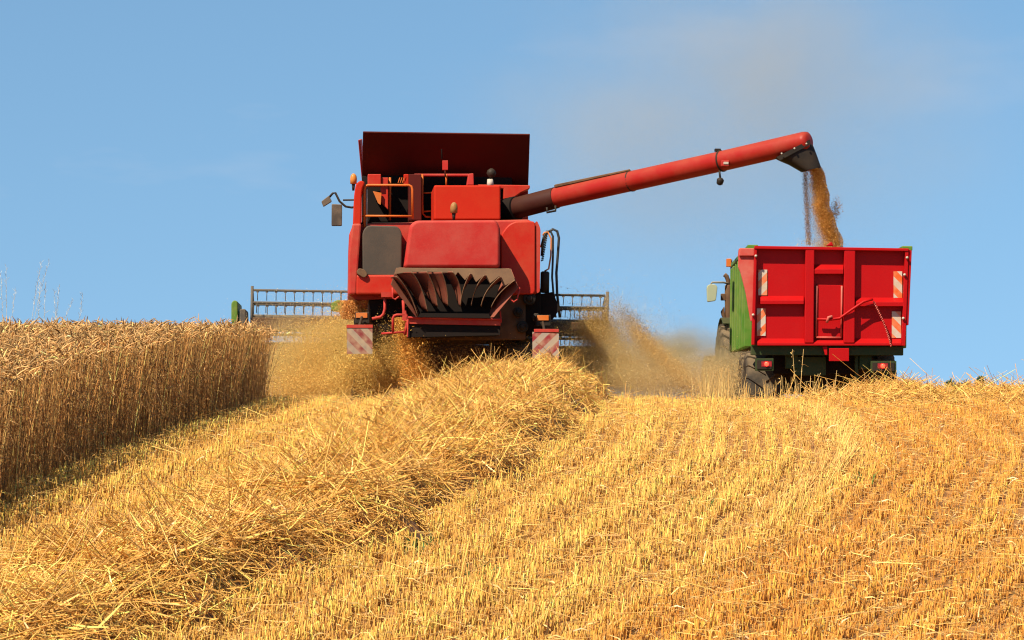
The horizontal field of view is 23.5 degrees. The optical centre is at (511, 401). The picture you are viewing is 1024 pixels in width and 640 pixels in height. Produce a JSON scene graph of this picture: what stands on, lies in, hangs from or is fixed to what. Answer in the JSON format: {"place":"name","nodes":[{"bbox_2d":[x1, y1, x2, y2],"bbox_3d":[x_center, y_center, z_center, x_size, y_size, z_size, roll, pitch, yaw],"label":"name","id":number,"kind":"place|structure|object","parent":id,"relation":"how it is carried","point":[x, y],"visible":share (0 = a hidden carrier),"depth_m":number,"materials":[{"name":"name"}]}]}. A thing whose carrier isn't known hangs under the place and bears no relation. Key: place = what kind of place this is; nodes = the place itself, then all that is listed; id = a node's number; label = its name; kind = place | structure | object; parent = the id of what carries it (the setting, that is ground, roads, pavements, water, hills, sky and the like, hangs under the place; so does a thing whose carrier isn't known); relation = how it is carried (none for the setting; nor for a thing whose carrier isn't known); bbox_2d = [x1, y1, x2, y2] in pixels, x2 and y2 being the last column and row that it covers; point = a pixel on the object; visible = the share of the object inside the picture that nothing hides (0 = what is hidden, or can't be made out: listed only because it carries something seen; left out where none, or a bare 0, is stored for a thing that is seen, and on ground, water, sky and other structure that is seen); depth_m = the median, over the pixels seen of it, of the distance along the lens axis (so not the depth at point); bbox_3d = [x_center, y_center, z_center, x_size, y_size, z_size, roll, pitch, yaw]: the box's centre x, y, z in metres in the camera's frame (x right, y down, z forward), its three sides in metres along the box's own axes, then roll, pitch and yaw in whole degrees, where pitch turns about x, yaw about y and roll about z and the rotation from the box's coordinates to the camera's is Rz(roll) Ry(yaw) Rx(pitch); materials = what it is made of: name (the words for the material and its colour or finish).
{"place":"outdoors","nodes":[
{"label":"outdoors","id":0,"kind":"place"},
{"bbox_2d":[0,376,1023,639],"bbox_3d":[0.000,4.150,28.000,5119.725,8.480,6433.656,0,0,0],"label":"ground","id":1,"kind":"structure","parent":0,"point":[946,585],"depth_m":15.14,"materials":[{"name":"yellow plant"}]},
{"bbox_2d":[5,268,7,321],"bbox_3d":[-5.194,-0.620,25.250,0.069,1.596,0.053,0,0,-15],"label":"grass stalk","id":2,"kind":"object","parent":1,"relation":"on","point":[6,300],"depth_m":25.25,"materials":[{"name":"plant"}]},
{"bbox_2d":[30,261,42,329],"bbox_3d":[-4.875,-0.625,25.010,0.217,1.634,0.069,0,0,0],"label":"grass stalk","id":3,"kind":"object","parent":1,"relation":"on","point":[36,288],"depth_m":25.02,"materials":[{"name":"plant"}]},
{"bbox_2d":[0,313,437,506],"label":"standing wheat","id":4,"kind":"object","parent":1,"relation":"on","point":[75,389],"visible":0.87,"depth_m":21.01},
{"bbox_2d":[0,342,636,639],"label":"straw swath","id":5,"kind":"object","parent":1,"relation":"on","point":[390,465],"visible":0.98,"depth_m":15.34,"materials":[{"name":"yellow plant"}]},
{"bbox_2d":[220,271,456,400],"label":"chaff cloud","id":6,"kind":"structure","parent":1,"relation":"on","point":[327,358],"depth_m":41.70,"materials":[{"name":"beige plant"}]},
{"bbox_2d":[231,131,820,400],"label":"combine harvester","id":7,"kind":"object","parent":1,"relation":"on","point":[444,236],"visible":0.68,"depth_m":40.62,"materials":[{"name":"red paint"}]},
{"bbox_2d":[317,300,611,387],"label":"falling chaff","id":8,"kind":"object","parent":7,"relation":"attached to","point":[412,346],"visible":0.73,"depth_m":40.22,"materials":[{"name":"beige plant"}]},
{"bbox_2d":[796,167,853,246],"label":"grain stream","id":9,"kind":"structure","parent":7,"relation":"attached to","point":[825,217],"depth_m":38.71,"materials":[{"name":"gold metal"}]},
{"bbox_2d":[243,470,888,595],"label":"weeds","id":10,"kind":"object","parent":1,"relation":"on","point":[431,539],"visible":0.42,"depth_m":15.33,"materials":[{"name":"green plant"}]},
{"bbox_2d":[492,243,750,399],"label":"chaff cloud","id":11,"kind":"structure","parent":1,"relation":"on","point":[602,328],"depth_m":42.25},
{"bbox_2d":[590,368,834,404],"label":"stubble tufts","id":12,"kind":"object","parent":1,"relation":"on","point":[725,393],"visible":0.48,"depth_m":30.18,"materials":[{"name":"plant"}]},
{"bbox_2d":[701,259,745,400],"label":"tractor","id":13,"kind":"object","parent":1,"relation":"on","point":[723,332],"visible":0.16,"depth_m":44.70,"materials":[{"name":"green metal"}]},
{"bbox_2d":[791,349,796,397],"bbox_3d":[3.375,-0.273,29.514,0.100,0.704,0.144,0,0,-41],"label":"straw stalk","id":14,"kind":"object","parent":1,"relation":"on","point":[794,372],"visible":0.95,"depth_m":29.51,"materials":[{"name":"beige plant"}]},
{"bbox_2d":[798,349,806,395],"bbox_3d":[3.476,-0.273,29.492,0.182,0.704,0.048,0,0,-26],"label":"straw stalk","id":15,"kind":"object","parent":1,"relation":"on","point":[801,375],"visible":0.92,"depth_m":29.51,"materials":[{"name":"beige plant"}]},
{"bbox_2d":[729,242,911,399],"bbox_3d":[4.843,-0.997,40.177,2.638,2.828,6.542,1,0,2],"label":"grain trailer","id":16,"kind":"object","parent":1,"relation":"on","point":[822,307],"visible":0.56,"depth_m":37.12,"materials":[{"name":"red paint"}]},
{"bbox_2d":[769,356,1023,408],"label":"straw swath","id":17,"kind":"object","parent":1,"relation":"on","point":[901,388],"visible":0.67,"depth_m":28.31,"materials":[{"name":"yellow plant"}]},
{"bbox_2d":[946,379,962,386],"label":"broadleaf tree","id":18,"kind":"object","parent":1,"relation":"on","point":[950,380],"visible":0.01,"depth_m":309.90,"materials":[{"name":"green plant"}]},
{"bbox_2d":[974,376,985,385],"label":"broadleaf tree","id":19,"kind":"object","parent":1,"relation":"on","point":[979,378],"visible":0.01,"depth_m":319.51,"materials":[{"name":"green plant"}]},
{"bbox_2d":[0,0,1023,398],"label":"sky","id":20,"kind":"structure","parent":0,"point":[171,160],"materials":[{"name":"blue"}]}
]}

